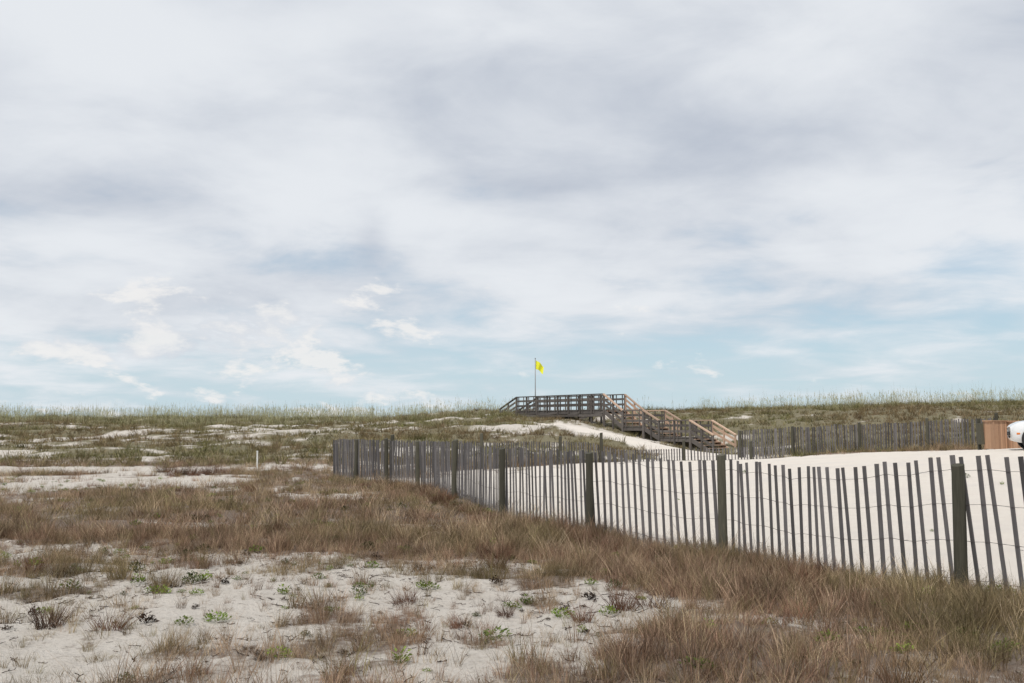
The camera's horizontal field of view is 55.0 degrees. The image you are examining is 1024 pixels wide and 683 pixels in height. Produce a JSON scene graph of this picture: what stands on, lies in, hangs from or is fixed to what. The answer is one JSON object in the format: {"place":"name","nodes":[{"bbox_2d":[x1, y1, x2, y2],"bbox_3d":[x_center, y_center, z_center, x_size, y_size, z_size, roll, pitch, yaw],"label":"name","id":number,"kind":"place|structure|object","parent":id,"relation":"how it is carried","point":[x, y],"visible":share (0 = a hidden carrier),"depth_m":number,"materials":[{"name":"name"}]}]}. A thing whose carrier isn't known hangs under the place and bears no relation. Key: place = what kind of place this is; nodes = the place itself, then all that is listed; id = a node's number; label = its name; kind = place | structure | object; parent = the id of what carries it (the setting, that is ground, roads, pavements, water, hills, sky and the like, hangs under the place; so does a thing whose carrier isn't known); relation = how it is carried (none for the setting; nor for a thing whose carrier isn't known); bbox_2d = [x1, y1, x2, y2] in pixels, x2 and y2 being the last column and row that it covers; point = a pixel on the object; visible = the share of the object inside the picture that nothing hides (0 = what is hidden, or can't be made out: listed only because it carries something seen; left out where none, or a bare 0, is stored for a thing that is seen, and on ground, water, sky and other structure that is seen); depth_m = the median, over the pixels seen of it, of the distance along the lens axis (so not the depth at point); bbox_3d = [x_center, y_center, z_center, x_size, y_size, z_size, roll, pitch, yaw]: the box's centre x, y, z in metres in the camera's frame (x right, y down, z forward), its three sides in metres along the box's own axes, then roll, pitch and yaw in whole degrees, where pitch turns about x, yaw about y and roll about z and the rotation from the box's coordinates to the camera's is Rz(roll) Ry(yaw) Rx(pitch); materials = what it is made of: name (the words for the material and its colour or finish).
{"place":"outdoors","nodes":[
{"label":"outdoors","id":0,"kind":"place"},
{"bbox_2d":[0,403,1023,682],"bbox_3d":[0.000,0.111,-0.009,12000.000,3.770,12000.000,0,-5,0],"label":"ground","id":1,"kind":"structure","parent":0,"point":[60,651],"depth_m":11.61,"materials":[{"name":"white sand"}]},
{"bbox_2d":[0,440,983,540],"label":"beach grass","id":2,"kind":"structure","parent":1,"relation":"on","point":[161,492],"depth_m":19.45,"materials":[{"name":"brown plant"}]},
{"bbox_2d":[15,462,981,633],"bbox_3d":[-5.754,3.087,19.201,12.001,0.537,30.557,3,-6,-29],"label":"brown shrub","id":3,"kind":"object","parent":1,"relation":"on","point":[51,623],"visible":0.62,"depth_m":9.36,"materials":[{"name":"brown plant"}]},
{"bbox_2d":[2,502,1008,682],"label":"withered plant","id":4,"kind":"object","parent":1,"relation":"on","point":[589,597],"visible":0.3,"depth_m":8.70,"materials":[{"name":"brown plant"}]},
{"bbox_2d":[1,457,1020,682],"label":"beach plant","id":5,"kind":"object","parent":1,"relation":"on","point":[209,615],"visible":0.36,"depth_m":9.48,"materials":[{"name":"brown plant"}]},
{"bbox_2d":[0,503,1023,682],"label":"beach grass","id":6,"kind":"structure","parent":1,"relation":"on","point":[710,579],"depth_m":8.28,"materials":[{"name":"brown plant"}]},
{"bbox_2d":[0,397,1023,467],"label":"dune grass","id":7,"kind":"structure","parent":1,"relation":"on","point":[201,429],"depth_m":57.31,"materials":[{"name":"green plant"}]},
{"bbox_2d":[0,386,1023,426],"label":"sea oats","id":8,"kind":"object","parent":1,"relation":"on","point":[267,412],"visible":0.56,"depth_m":75.96,"materials":[{"name":"green plant"}]},
{"bbox_2d":[0,538,1023,682],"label":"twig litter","id":9,"kind":"object","parent":1,"relation":"on","point":[349,615],"visible":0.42,"depth_m":8.87,"materials":[{"name":"brown wood"}]},
{"bbox_2d":[535,358,543,409],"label":"yellow warning flag","id":10,"kind":"object","parent":1,"relation":"on","point":[539,366],"visible":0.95,"depth_m":76.08,"materials":[{"name":"yellow fabric"}]},
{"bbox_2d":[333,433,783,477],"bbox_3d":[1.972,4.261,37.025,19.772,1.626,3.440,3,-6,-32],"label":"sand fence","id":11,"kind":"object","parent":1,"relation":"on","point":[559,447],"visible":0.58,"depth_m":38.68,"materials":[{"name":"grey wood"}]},
{"bbox_2d":[499,393,736,451],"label":"boardwalk","id":12,"kind":"structure","parent":1,"relation":"on","point":[591,412],"depth_m":64.18,"materials":[{"name":"grey wood"}]},
{"bbox_2d":[333,438,1023,596],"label":"sand fence","id":13,"kind":"object","parent":1,"relation":"on","point":[960,503],"visible":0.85,"depth_m":12.52,"materials":[{"name":"grey wood"}]},
{"bbox_2d":[738,413,997,457],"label":"sand fence","id":14,"kind":"object","parent":1,"relation":"on","point":[795,438],"visible":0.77,"depth_m":41.18,"materials":[{"name":"grey wood"}]},
{"bbox_2d":[975,419,1020,449],"bbox_3d":[17.401,3.352,34.973,1.605,1.220,0.821,-2,-5,21],"label":"trash enclosure","id":15,"kind":"object","parent":1,"relation":"on","point":[991,434],"visible":0.7,"depth_m":34.85,"materials":[{"name":"brown wood"}]},
{"bbox_2d":[1007,420,1023,448],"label":"parked car","id":16,"kind":"object","parent":1,"relation":"on","point":[1015,431],"visible":1,"depth_m":30.36,"materials":[{"name":"white paint"}]},
{"bbox_2d":[0,0,1023,418],"label":"sky","id":17,"kind":"structure","parent":0,"point":[309,203],"materials":[{"name":"white"}]}
]}

